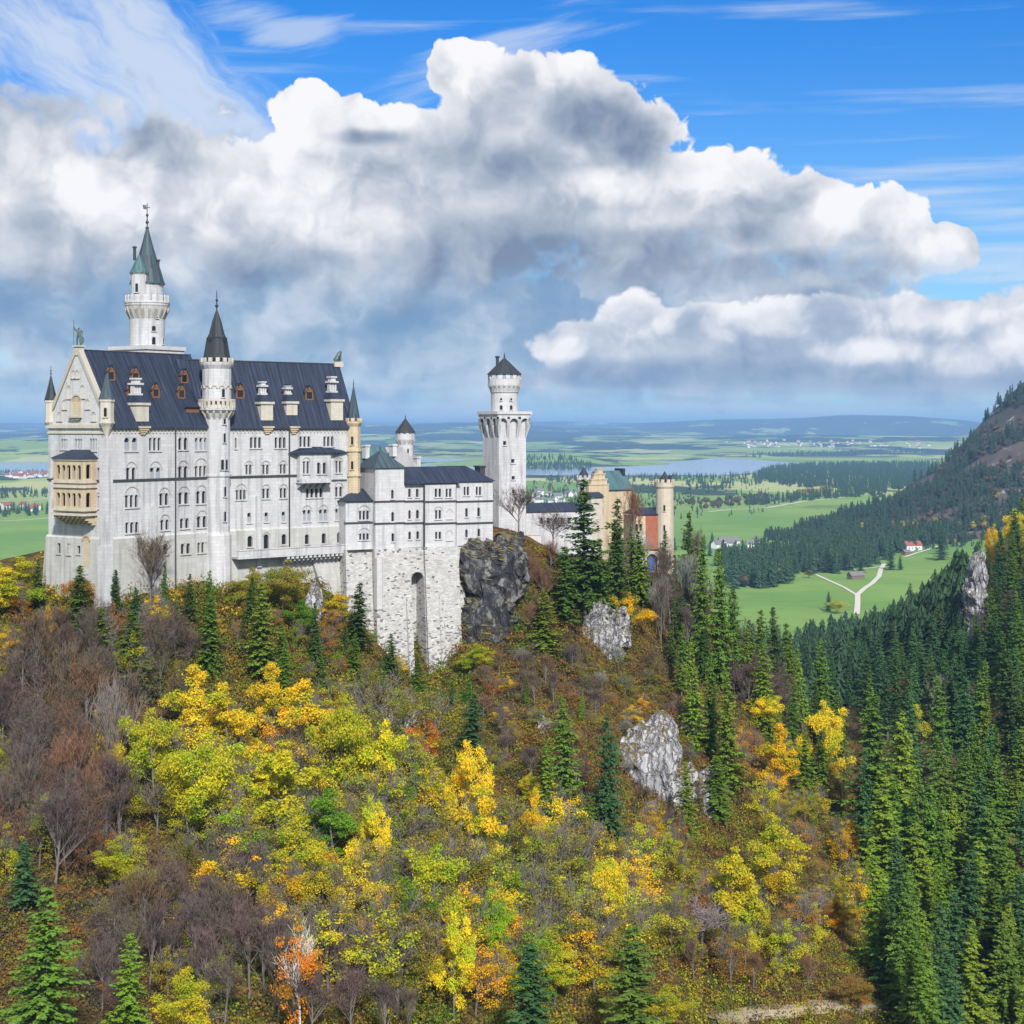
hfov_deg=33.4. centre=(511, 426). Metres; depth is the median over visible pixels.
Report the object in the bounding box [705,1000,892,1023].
footpath
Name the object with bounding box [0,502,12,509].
house
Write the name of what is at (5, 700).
bare tree
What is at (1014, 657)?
spruce tree
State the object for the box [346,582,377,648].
spruce tree
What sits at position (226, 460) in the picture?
window
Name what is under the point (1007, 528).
broadleaf tree
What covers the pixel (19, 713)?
bare tree
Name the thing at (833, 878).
broadleaf tree
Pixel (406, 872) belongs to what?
broadleaf tree
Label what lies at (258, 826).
broadleaf tree
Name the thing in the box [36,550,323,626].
golden undergrowth
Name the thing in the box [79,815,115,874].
broadleaf tree
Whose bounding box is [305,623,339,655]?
broadleaf tree
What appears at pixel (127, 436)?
palace
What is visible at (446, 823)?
broadleaf tree
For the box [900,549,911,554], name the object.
shed
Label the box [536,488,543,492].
house
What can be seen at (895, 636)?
spruce tree
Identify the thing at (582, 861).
broadleaf tree
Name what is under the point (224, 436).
window
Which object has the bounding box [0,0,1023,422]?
sky
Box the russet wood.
[920,389,1023,523]
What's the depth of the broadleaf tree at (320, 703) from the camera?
288.72 m
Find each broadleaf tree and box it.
[0,557,48,618]
[0,563,20,608]
[0,591,17,613]
[0,625,21,657]
[0,728,13,774]
[0,799,22,848]
[0,819,24,888]
[2,769,34,812]
[3,775,34,820]
[7,586,33,623]
[10,717,48,755]
[11,793,63,868]
[33,604,69,646]
[55,810,94,868]
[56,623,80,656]
[59,574,95,604]
[63,946,96,992]
[71,632,91,669]
[77,640,111,693]
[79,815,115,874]
[83,896,120,931]
[88,704,131,795]
[90,834,149,893]
[95,966,138,1016]
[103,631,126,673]
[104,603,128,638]
[105,819,156,889]
[107,897,143,938]
[110,632,154,693]
[114,859,156,923]
[116,707,186,824]
[120,627,147,654]
[122,776,180,835]
[123,714,188,792]
[125,721,154,773]
[137,945,195,1001]
[144,595,170,630]
[148,966,213,1023]
[154,818,209,890]
[156,663,219,748]
[160,883,189,919]
[161,702,242,759]
[162,731,260,856]
[165,784,212,843]
[166,718,210,784]
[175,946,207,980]
[180,731,259,790]
[182,832,260,916]
[186,768,259,839]
[188,747,235,815]
[195,681,270,767]
[196,950,243,1008]
[200,806,276,892]
[202,805,248,854]
[204,613,225,637]
[206,794,280,890]
[208,750,301,823]
[213,801,272,845]
[218,697,264,765]
[221,764,262,808]
[222,567,278,607]
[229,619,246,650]
[234,596,256,621]
[236,774,289,827]
[242,739,279,796]
[243,661,295,744]
[244,809,320,881]
[244,850,291,915]
[245,634,260,656]
[245,738,319,835]
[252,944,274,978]
[255,901,316,966]
[256,852,312,920]
[258,559,313,614]
[258,706,324,756]
[259,854,308,910]
[260,775,324,835]
[263,859,330,915]
[266,814,343,914]
[266,857,322,913]
[267,916,327,1023]
[268,608,286,626]
[268,696,320,738]
[269,678,335,788]
[273,734,362,799]
[280,694,327,727]
[281,599,319,636]
[282,747,308,789]
[285,620,311,651]
[287,905,379,990]
[292,743,330,792]
[292,889,372,964]
[294,771,328,853]
[296,681,359,764]
[296,751,361,824]
[299,700,386,783]
[300,820,334,871]
[301,659,316,680]
[303,691,405,806]
[304,787,363,888]
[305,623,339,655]
[308,786,361,862]
[308,840,352,899]
[315,852,370,911]
[320,609,346,638]
[322,591,349,631]
[322,675,334,693]
[329,786,409,871]
[331,678,347,704]
[332,668,434,728]
[333,657,351,676]
[334,838,411,906]
[334,938,394,1000]
[335,823,402,894]
[337,751,379,805]
[337,909,433,1013]
[339,759,425,825]
[339,856,392,919]
[343,795,392,874]
[343,880,439,987]
[343,913,371,978]
[346,702,421,765]
[354,661,375,697]
[355,893,397,948]
[357,719,410,836]
[358,701,380,742]
[359,930,444,1020]
[363,875,441,974]
[367,878,447,932]
[367,895,418,976]
[369,912,442,996]
[370,855,406,896]
[372,830,496,903]
[377,797,454,868]
[377,899,470,1012]
[381,686,435,734]
[383,824,451,883]
[384,755,477,846]
[384,762,444,828]
[393,653,409,670]
[394,733,437,779]
[395,725,446,785]
[396,836,427,878]
[398,684,469,765]
[399,843,469,952]
[401,882,471,957]
[404,715,441,765]
[406,743,444,786]
[410,809,466,860]
[417,910,463,963]
[422,807,457,839]
[423,908,490,1006]
[424,835,492,941]
[425,910,477,1023]
[428,824,508,924]
[431,881,524,979]
[434,740,494,850]
[435,773,473,833]
[436,852,479,918]
[444,829,531,904]
[450,790,509,853]
[451,940,515,1018]
[453,643,498,673]
[456,704,469,715]
[461,832,518,901]
[462,784,507,861]
[463,876,517,959]
[465,723,486,738]
[469,909,509,961]
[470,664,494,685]
[473,744,513,782]
[476,764,501,805]
[476,870,524,941]
[476,923,523,999]
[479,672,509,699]
[484,900,528,952]
[486,941,518,990]
[489,794,533,861]
[493,706,517,727]
[493,723,525,741]
[494,675,518,692]
[501,847,537,914]
[501,910,573,998]
[506,808,550,871]
[506,889,562,965]
[509,824,561,889]
[510,820,598,889]
[511,847,586,942]
[515,689,531,701]
[518,772,542,805]
[519,786,546,849]
[519,906,573,962]
[521,775,580,837]
[524,637,540,654]
[524,706,549,726]
[530,796,606,875]
[530,870,586,921]
[533,944,578,1004]
[537,835,610,902]
[540,907,590,967]
[543,910,619,984]
[547,814,627,890]
[548,721,581,743]
[555,870,651,973]
[557,655,570,668]
[557,679,570,694]
[559,896,643,982]
[561,825,615,884]
[562,688,588,704]
[566,662,585,679]
[570,926,620,992]
[572,784,594,822]
[573,861,594,893]
[574,731,585,744]
[578,842,633,967]
[584,706,601,726]
[584,882,657,961]
[585,773,620,816]
[586,820,613,846]
[589,661,598,669]
[598,721,621,737]
[598,837,645,896]
[603,692,618,704]
[603,900,666,974]
[608,841,665,901]
[609,592,657,629]
[611,672,639,697]
[616,822,666,877]
[618,865,663,923]
[619,705,644,722]
[619,886,690,952]
[633,800,667,845]
[634,693,648,709]
[641,658,656,669]
[642,668,658,686]
[642,983,697,1023]
[652,888,704,949]
[653,819,683,870]
[660,700,684,716]
[669,881,688,912]
[670,830,695,867]
[670,850,695,884]
[671,818,690,843]
[675,917,707,964]
[684,878,721,930]
[688,862,710,896]
[699,858,729,901]
[706,846,766,941]
[708,926,757,989]
[709,909,749,963]
[709,933,729,965]
[717,907,742,948]
[722,916,772,968]
[729,736,760,792]
[730,725,757,760]
[736,728,770,769]
[737,918,748,936]
[741,690,784,725]
[743,774,782,824]
[744,884,773,938]
[746,859,785,913]
[747,812,811,913]
[752,767,789,808]
[752,799,801,833]
[753,722,800,800]
[754,918,820,976]
[763,909,791,950]
[764,948,785,983]
[769,887,823,955]
[771,791,803,824]
[773,733,795,755]
[776,837,799,876]
[782,820,822,873]
[791,700,856,788]
[792,786,817,820]
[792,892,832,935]
[799,901,831,954]
[803,825,819,858]
[806,781,831,821]
[808,884,831,903]
[812,891,840,929]
[814,870,846,897]
[821,893,865,937]
[822,811,865,852]
[827,599,850,611]
[827,821,859,872]
[827,974,876,1009]
[828,774,852,805]
[830,820,859,865]
[830,893,859,936]
[838,848,870,905]
[843,865,879,921]
[848,829,862,857]
[857,920,881,959]
[889,677,908,697]
[912,704,932,742]
[983,523,1007,571]
[1001,508,1023,557]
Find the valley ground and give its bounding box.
[0,415,1018,640]
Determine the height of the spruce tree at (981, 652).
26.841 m
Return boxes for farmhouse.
[903,541,922,550]
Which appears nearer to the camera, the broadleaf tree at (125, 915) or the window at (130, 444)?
the broadleaf tree at (125, 915)
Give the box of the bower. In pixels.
[338,446,494,678]
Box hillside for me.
[0,526,1023,1023]
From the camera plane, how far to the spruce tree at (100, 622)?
292.43 m
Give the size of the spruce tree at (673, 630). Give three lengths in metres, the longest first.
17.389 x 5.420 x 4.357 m
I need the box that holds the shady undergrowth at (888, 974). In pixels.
[850,773,1014,1023]
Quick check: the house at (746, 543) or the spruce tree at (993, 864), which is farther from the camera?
the house at (746, 543)
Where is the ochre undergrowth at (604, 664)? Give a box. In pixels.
[29,528,737,857]
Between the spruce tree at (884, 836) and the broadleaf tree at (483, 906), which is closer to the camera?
the broadleaf tree at (483, 906)
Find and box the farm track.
[904,546,937,556]
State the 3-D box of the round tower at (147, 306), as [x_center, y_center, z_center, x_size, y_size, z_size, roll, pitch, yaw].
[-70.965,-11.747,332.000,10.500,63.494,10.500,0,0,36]
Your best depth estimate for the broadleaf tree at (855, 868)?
317.48 m
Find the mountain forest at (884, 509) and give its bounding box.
[763,381,1023,549]
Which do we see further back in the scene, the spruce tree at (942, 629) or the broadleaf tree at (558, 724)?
the spruce tree at (942, 629)
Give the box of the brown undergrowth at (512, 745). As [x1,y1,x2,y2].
[0,531,923,1023]
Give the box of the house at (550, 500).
[546,498,553,502]
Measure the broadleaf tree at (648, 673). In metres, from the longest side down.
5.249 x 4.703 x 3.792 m
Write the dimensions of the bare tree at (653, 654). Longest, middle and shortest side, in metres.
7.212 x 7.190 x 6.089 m
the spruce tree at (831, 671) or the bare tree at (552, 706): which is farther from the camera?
the spruce tree at (831, 671)
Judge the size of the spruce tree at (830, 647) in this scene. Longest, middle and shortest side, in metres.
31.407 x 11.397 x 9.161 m
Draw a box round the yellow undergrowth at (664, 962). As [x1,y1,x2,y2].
[160,662,891,1023]
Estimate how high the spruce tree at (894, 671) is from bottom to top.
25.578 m
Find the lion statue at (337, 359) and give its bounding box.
[332,351,343,366]
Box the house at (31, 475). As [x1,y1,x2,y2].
[28,473,35,477]
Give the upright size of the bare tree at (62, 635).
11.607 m
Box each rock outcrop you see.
[305,582,323,634]
[381,689,419,734]
[459,531,529,643]
[535,713,551,733]
[578,599,631,663]
[617,709,697,813]
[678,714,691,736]
[695,765,727,828]
[961,546,988,645]
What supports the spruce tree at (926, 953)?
on the hillside
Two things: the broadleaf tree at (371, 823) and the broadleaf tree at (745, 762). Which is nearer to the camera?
the broadleaf tree at (371, 823)
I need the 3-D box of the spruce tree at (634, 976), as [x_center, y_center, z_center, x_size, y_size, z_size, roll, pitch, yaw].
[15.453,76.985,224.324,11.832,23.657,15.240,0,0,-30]
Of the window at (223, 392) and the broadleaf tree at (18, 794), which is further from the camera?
the window at (223, 392)
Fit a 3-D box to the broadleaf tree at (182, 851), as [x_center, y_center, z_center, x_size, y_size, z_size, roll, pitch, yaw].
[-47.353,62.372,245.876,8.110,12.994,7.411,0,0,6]
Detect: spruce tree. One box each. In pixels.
[0,887,94,1023]
[4,841,44,913]
[28,559,47,609]
[51,565,95,636]
[74,608,125,674]
[100,933,153,1023]
[109,570,127,618]
[111,610,163,693]
[128,587,143,633]
[148,630,167,697]
[156,563,172,620]
[172,594,180,649]
[180,574,199,632]
[192,590,227,678]
[198,570,221,630]
[207,611,221,665]
[236,615,248,651]
[237,582,284,681]
[242,576,255,632]
[273,621,293,666]
[276,640,296,703]
[304,602,330,676]
[317,655,327,685]
[340,621,349,652]
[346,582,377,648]
[346,632,362,682]
[376,658,385,688]
[382,633,404,679]
[407,653,430,691]
[440,684,456,726]
[451,693,487,758]
[461,673,475,708]
[495,742,503,776]
[504,943,557,1023]
[521,677,529,706]
[525,589,572,656]
[525,744,560,836]
[542,697,596,834]
[543,743,556,780]
[550,546,585,634]
[554,478,615,624]
[564,553,580,608]
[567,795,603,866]
[577,692,585,721]
[581,549,600,613]
[588,538,618,618]
[589,716,630,852]
[592,925,671,1023]
[601,498,639,608]
[605,528,629,579]
[612,737,620,769]
[624,526,640,591]
[624,531,656,605]
[651,531,672,592]
[662,598,684,669]
[670,554,682,605]
[670,574,683,629]
[670,624,689,696]
[672,762,704,853]
[676,595,699,661]
[676,640,715,750]
[677,513,698,602]
[685,536,721,669]
[695,625,710,682]
[695,654,723,756]
[702,675,753,796]
[702,756,734,823]
[705,548,743,696]
[723,588,754,692]
[726,593,742,649]
[737,627,758,709]
[740,620,761,685]
[748,641,783,741]
[753,610,779,671]
[758,640,767,693]
[764,606,786,688]
[773,710,785,762]
[776,623,807,697]
[777,639,807,729]
[783,681,802,758]
[787,732,824,807]
[793,648,812,730]
[800,636,812,668]
[803,655,812,683]
[803,683,822,769]
[804,638,836,739]
[808,619,812,633]
[809,730,822,785]
[813,727,834,805]
[818,660,832,713]
[819,546,834,572]
[824,592,831,610]
[825,635,835,666]
[827,656,841,715]
[827,693,912,853]
[830,689,853,772]
[839,661,856,714]
[844,637,857,690]
[845,769,914,923]
[846,631,856,653]
[847,837,893,971]
[849,649,874,717]
[854,747,877,861]
[855,639,866,692]
[856,557,865,570]
[856,746,886,834]
[858,670,876,737]
[859,625,873,671]
[863,880,923,991]
[865,820,889,877]
[867,654,885,715]
[867,914,891,975]
[870,810,905,880]
[871,631,890,687]
[871,644,877,689]
[872,651,892,717]
[874,873,919,1023]
[877,662,894,739]
[877,778,902,853]
[882,711,934,843]
[883,835,920,943]
[883,930,939,1023]
[884,872,923,1002]
[885,639,901,701]
[885,699,914,772]
[886,547,895,569]
[886,624,906,682]
[889,654,902,717]
[889,655,905,716]
[893,602,900,628]
[895,668,914,717]
[895,724,928,812]
[895,802,912,870]
[896,742,922,819]
[897,556,903,569]
[897,660,910,702]
[898,621,910,665]
[898,685,927,782]
[899,646,909,694]
[900,930,947,1023]
[902,822,946,941]
[903,771,936,914]
[904,867,922,933]
[905,686,928,752]
[906,622,925,688]
[907,787,940,889]
[908,647,928,703]
[908,663,925,735]
[909,628,928,682]
[909,957,947,1023]
[914,640,928,704]
[917,901,957,1023]
[918,911,939,991]
[919,783,957,887]
[920,677,965,767]
[921,656,938,722]
[922,616,929,652]
[922,644,938,708]
[924,731,957,808]
[925,616,943,683]
[925,804,962,920]
[927,791,959,934]
[927,863,951,966]
[929,531,953,559]
[929,605,940,639]
[929,609,948,670]
[929,682,952,749]
[929,738,961,831]
[929,756,969,865]
[930,669,949,733]
[933,569,937,582]
[934,889,988,1015]
[936,952,970,1023]
[938,649,950,690]
[939,629,953,678]
[941,848,990,954]
[942,653,975,733]
[943,574,952,587]
[943,667,959,748]
[945,628,971,682]
[945,791,967,893]
[946,841,995,966]
[947,678,983,775]
[948,626,967,682]
[950,657,983,749]
[950,773,1001,890]
[951,617,962,661]
[951,744,966,797]
[953,746,975,843]
[953,927,1003,1023]
[954,796,1016,929]
[955,934,985,1023]
[956,720,983,826]
[960,734,988,819]
[961,632,971,692]
[962,746,1006,851]
[963,632,971,678]
[967,623,983,676]
[968,634,988,705]
[969,614,977,674]
[970,610,995,690]
[970,659,1000,743]
[973,658,991,713]
[975,695,998,763]
[976,878,998,969]
[976,881,1007,990]
[977,615,1004,686]
[977,618,990,656]
[979,860,998,915]
[981,587,998,647]
[981,724,1006,796]
[982,841,1023,916]
[982,873,1023,1006]
[982,902,1023,1019]
[983,918,1023,1023]
[984,756,1022,870]
[985,535,991,567]
[985,572,994,614]
[986,631,1007,688]
[986,726,1010,804]
[987,554,993,593]
[987,839,1001,894]
[988,562,1018,623]
[988,567,997,614]
[988,897,1018,985]
[989,639,1004,699]
[989,646,1023,751]
[990,542,1007,602]
[990,602,1015,662]
[990,648,1023,726]
[991,532,1008,587]
[991,594,1008,654]
[995,611,1023,691]
[996,617,1023,688]
[1000,530,1020,589]
[1000,669,1023,765]
[1000,727,1023,819]
[1000,730,1022,799]
[1001,566,1023,638]
[1002,590,1018,647]
[1002,849,1023,934]
[1003,509,1023,568]
[1003,556,1020,599]
[1003,597,1010,631]
[1004,771,1023,833]
[1007,602,1023,652]
[1010,798,1023,857]
[1012,939,1023,1008]
[1014,601,1023,642]
[1014,976,1023,1023]
[1015,648,1023,702]
[1017,496,1023,543]
[1017,532,1023,560]
[1017,671,1023,741]
[1017,700,1023,762]
[1018,841,1023,910]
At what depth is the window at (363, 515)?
340.12 m
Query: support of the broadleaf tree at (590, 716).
on the hillside
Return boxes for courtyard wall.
[524,534,541,542]
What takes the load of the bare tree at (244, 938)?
on the hillside
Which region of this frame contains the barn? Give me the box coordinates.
[847,571,864,579]
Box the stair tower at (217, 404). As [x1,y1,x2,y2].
[198,291,235,591]
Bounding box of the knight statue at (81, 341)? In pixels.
[72,320,85,354]
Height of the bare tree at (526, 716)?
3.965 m
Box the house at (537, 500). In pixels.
[532,497,540,502]
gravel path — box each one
[810,572,855,593]
[854,564,885,613]
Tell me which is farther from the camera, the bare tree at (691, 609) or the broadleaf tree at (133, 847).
the bare tree at (691, 609)
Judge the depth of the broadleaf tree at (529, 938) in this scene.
235.15 m
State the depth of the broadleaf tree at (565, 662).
346.18 m
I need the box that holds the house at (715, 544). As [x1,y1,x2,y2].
[711,540,721,548]
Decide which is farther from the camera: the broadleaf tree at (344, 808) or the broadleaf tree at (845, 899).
the broadleaf tree at (845, 899)
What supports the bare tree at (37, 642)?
on the hillside
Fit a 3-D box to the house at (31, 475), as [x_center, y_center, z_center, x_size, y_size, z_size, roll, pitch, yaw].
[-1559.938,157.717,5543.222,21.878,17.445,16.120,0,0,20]
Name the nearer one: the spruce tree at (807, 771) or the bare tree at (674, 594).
the spruce tree at (807, 771)
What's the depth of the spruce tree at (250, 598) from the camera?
314.21 m
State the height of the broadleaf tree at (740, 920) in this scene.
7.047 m
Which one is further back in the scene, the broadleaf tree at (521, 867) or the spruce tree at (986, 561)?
the spruce tree at (986, 561)
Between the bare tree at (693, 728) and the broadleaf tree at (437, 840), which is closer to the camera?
the broadleaf tree at (437, 840)
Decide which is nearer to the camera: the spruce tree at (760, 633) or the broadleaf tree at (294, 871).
the broadleaf tree at (294, 871)
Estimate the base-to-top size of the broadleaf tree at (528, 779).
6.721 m
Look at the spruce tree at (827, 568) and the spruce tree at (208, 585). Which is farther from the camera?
the spruce tree at (827, 568)
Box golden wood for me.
[795,485,1023,546]
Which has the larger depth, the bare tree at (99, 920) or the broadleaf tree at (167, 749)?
the broadleaf tree at (167, 749)
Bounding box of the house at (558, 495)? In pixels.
[554,493,563,498]
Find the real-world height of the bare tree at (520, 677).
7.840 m
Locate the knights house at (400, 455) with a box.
[360,444,420,466]
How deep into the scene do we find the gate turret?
437.09 m
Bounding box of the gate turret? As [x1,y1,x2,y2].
[576,467,590,501]
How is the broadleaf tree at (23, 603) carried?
on the hillside
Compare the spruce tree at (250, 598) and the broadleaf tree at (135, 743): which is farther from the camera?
the spruce tree at (250, 598)
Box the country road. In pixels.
[708,497,844,511]
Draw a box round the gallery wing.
[526,502,592,555]
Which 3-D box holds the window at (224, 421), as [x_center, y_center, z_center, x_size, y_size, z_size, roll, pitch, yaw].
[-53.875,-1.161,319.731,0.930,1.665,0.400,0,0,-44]
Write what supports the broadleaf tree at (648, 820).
on the hillside
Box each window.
[60,439,67,450]
[74,439,82,449]
[90,439,97,451]
[123,438,138,451]
[124,486,139,508]
[124,522,139,534]
[125,461,137,478]
[148,438,161,451]
[149,461,161,478]
[151,325,156,331]
[151,336,156,345]
[158,487,169,506]
[159,514,170,531]
[162,540,169,555]
[177,438,188,450]
[177,460,189,479]
[177,486,189,505]
[179,518,190,529]
[180,543,191,555]
[194,438,206,451]
[194,458,206,476]
[195,484,206,504]
[196,510,206,528]
[197,542,207,553]
[220,459,224,470]
[221,388,225,397]
[222,416,226,424]
[222,433,226,442]
[223,486,226,497]
[223,511,226,521]
[225,459,228,470]
[235,483,246,500]
[244,460,252,475]
[246,513,252,523]
[246,536,253,547]
[249,437,262,448]
[261,460,270,474]
[261,484,270,499]
[262,531,270,548]
[264,512,269,522]
[274,437,286,448]
[279,460,287,474]
[279,483,287,498]
[281,512,286,522]
[281,534,287,545]
[299,436,311,447]
[302,505,311,522]
[304,534,310,545]
[305,488,323,498]
[318,504,328,521]
[321,533,326,544]
[323,436,334,447]
[334,482,343,497]
[334,504,338,520]
[358,505,370,520]
[358,527,370,540]
[391,512,394,522]
[391,533,395,542]
[407,532,411,540]
[415,510,419,519]
[415,531,420,539]
[434,488,442,497]
[434,506,442,519]
[434,532,442,539]
[445,488,452,497]
[463,487,469,496]
[475,487,482,495]
[476,508,480,517]
[635,520,643,531]
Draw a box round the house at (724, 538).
[718,537,730,544]
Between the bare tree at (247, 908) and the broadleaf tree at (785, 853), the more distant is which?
the broadleaf tree at (785, 853)
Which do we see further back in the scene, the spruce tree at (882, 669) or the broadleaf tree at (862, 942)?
the spruce tree at (882, 669)
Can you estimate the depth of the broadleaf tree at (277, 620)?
317.75 m
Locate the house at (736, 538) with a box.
[731,536,739,543]
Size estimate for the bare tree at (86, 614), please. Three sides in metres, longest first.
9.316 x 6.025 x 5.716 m
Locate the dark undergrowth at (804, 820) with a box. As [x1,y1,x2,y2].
[717,636,1023,1022]
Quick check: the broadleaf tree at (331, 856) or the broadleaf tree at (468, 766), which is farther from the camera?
the broadleaf tree at (468, 766)
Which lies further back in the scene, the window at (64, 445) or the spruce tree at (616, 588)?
the spruce tree at (616, 588)
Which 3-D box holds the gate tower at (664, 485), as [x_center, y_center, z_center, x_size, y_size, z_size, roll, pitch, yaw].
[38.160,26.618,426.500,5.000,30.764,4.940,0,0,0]
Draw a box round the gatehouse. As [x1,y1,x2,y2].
[579,468,658,574]
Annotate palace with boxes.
[42,349,361,629]
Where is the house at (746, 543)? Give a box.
[744,540,754,547]
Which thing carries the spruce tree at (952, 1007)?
on the hillside
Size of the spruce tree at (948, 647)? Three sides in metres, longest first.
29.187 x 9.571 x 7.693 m
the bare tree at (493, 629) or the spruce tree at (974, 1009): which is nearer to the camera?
the spruce tree at (974, 1009)
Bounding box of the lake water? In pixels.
[0,458,803,475]
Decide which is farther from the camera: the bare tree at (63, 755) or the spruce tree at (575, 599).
the spruce tree at (575, 599)
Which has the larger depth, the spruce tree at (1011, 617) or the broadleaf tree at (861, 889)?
the spruce tree at (1011, 617)
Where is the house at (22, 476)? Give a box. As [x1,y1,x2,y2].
[19,474,25,478]
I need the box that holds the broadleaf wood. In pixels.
[529,479,776,585]
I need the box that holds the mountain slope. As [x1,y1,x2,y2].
[816,382,1023,541]
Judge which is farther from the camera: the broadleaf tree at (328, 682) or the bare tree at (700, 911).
the broadleaf tree at (328, 682)
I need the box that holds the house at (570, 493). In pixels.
[564,491,572,496]
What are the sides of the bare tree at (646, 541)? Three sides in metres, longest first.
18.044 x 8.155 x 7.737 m
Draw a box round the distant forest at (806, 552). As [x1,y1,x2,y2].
[0,448,1018,719]
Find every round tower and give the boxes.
[108,203,185,353]
[395,415,414,459]
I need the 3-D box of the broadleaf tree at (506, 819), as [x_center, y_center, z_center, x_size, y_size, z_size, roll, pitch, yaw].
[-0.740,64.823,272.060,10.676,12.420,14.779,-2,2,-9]
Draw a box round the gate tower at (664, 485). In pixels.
[655,472,674,573]
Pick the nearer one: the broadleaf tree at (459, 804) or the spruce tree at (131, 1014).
the spruce tree at (131, 1014)
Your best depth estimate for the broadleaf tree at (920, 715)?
559.08 m
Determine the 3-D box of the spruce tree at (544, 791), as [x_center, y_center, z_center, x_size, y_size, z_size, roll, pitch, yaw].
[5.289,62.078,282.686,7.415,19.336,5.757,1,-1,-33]
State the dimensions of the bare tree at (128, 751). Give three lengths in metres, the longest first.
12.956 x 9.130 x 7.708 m
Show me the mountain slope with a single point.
(1009, 413)
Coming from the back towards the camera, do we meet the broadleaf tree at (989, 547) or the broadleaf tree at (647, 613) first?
the broadleaf tree at (989, 547)
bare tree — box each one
[0,636,53,703]
[0,657,34,713]
[0,668,20,718]
[0,672,25,739]
[0,718,43,804]
[0,755,44,854]
[0,756,37,818]
[0,770,22,829]
[0,778,19,824]
[0,803,42,869]
[0,805,45,883]
[1,689,57,790]
[4,670,55,743]
[4,699,32,744]
[4,700,73,771]
[5,724,56,814]
[7,605,60,698]
[12,790,83,860]
[18,606,52,688]
[21,650,54,704]
[24,782,111,885]
[31,674,92,728]
[31,762,79,799]
[32,711,107,797]
[33,652,117,729]
[35,722,128,817]
[40,605,73,645]
[42,768,117,885]
[43,811,77,880]
[44,639,105,733]
[44,704,115,788]
[46,756,130,871]
[49,693,121,797]
[50,620,79,669]
[66,641,128,723]
[71,607,99,630]
[71,878,147,989]
[73,607,109,660]
[74,625,99,651]
[74,639,119,710]
[74,923,121,997]
[75,751,145,835]
[79,596,119,629]
[79,780,122,851]
[83,745,127,832]
[83,777,142,854]
[83,928,123,1008]
[85,643,106,658]
[85,671,149,809]
[87,614,124,673]
[92,697,153,791]
[93,700,142,760]
[94,695,133,715]
[96,967,141,1014]
[102,672,140,709]
[105,901,152,969]
[108,861,187,952]
[109,880,146,912]
[118,609,132,635]
[121,657,150,712]
[127,606,172,664]
[128,529,177,598]
[130,637,177,706]
[133,600,153,635]
[135,641,154,664]
[136,897,194,992]
[138,620,170,678]
[138,913,188,974]
[140,613,184,682]
[143,845,199,930]
[151,659,197,724]
[152,589,171,623]
[161,852,198,918]
[163,598,209,664]
[169,884,229,951]
[171,621,201,664]
[174,939,250,1023]
[180,823,254,884]
[184,920,225,1003]
[188,869,226,935]
[188,896,244,945]
[200,868,239,951]
[211,876,254,934]
[213,899,288,998]
[217,893,262,954]
[223,830,285,919]
[223,915,273,995]
[240,878,295,971]
[254,908,300,1008]
[254,962,314,1023]
[255,928,304,1022]
[289,961,354,1023]
[314,931,358,987]
[314,956,377,1023]
[333,911,355,966]
[338,910,369,971]
[368,976,403,1023]
[388,980,422,1023]
[395,948,431,1012]
[470,693,499,716]
[481,646,508,675]
[489,625,502,640]
[490,702,522,734]
[493,484,537,531]
[494,703,518,714]
[494,730,522,755]
[503,667,532,697]
[506,645,528,665]
[514,602,539,629]
[514,649,537,677]
[517,707,534,718]
[519,745,541,774]
[523,668,543,705]
[525,549,538,572]
[525,603,541,632]
[526,571,534,599]
[531,563,560,595]
[532,509,571,550]
[536,651,556,682]
[542,539,562,567]
[545,671,559,700]
[545,702,559,718]
[560,642,591,674]
[561,753,591,779]
[569,672,608,704]
[584,689,608,719]
[593,669,606,685]
[612,645,625,672]
[614,714,633,738]
[619,756,634,780]
[620,485,647,565]
[621,525,657,572]
[633,784,651,801]
[643,644,668,676]
[644,542,679,611]
[646,533,676,588]
[646,799,659,819]
[647,577,669,652]
[647,579,665,633]
[651,563,682,637]
[653,574,672,630]
[662,806,685,828]
[670,693,687,719]
[672,550,698,605]
[677,600,697,645]
[678,603,696,656]
[678,892,731,954]
[679,525,706,570]
[679,720,707,735]
[680,936,707,979]
[681,554,698,600]
[681,587,698,640]
[681,739,701,763]
[690,781,711,806]
[693,581,715,632]
[694,582,714,646]
[695,560,712,584]
[695,873,719,920]
[724,654,758,703]
[730,660,760,714]
[737,648,775,677]
[738,616,757,652]
[746,951,764,990]
[760,667,781,693]
[770,657,791,709]
[774,674,805,727]
[792,902,815,953]
[796,953,822,989]
[803,884,837,908]
[924,674,954,705]
[965,681,974,699]
[979,614,996,632]
[1001,588,1018,616]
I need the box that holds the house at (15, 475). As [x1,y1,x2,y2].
[13,473,20,477]
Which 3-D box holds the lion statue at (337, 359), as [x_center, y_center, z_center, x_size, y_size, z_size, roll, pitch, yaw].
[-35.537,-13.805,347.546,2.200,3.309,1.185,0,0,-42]
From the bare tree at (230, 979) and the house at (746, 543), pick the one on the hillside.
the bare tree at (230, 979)
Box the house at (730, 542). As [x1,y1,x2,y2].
[727,540,736,546]
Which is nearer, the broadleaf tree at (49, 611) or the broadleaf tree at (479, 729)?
the broadleaf tree at (49, 611)
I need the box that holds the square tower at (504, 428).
[477,352,531,533]
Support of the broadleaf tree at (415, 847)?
on the hillside
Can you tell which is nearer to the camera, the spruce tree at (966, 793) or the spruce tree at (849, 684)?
the spruce tree at (966, 793)
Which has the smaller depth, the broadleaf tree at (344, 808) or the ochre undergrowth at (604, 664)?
the broadleaf tree at (344, 808)

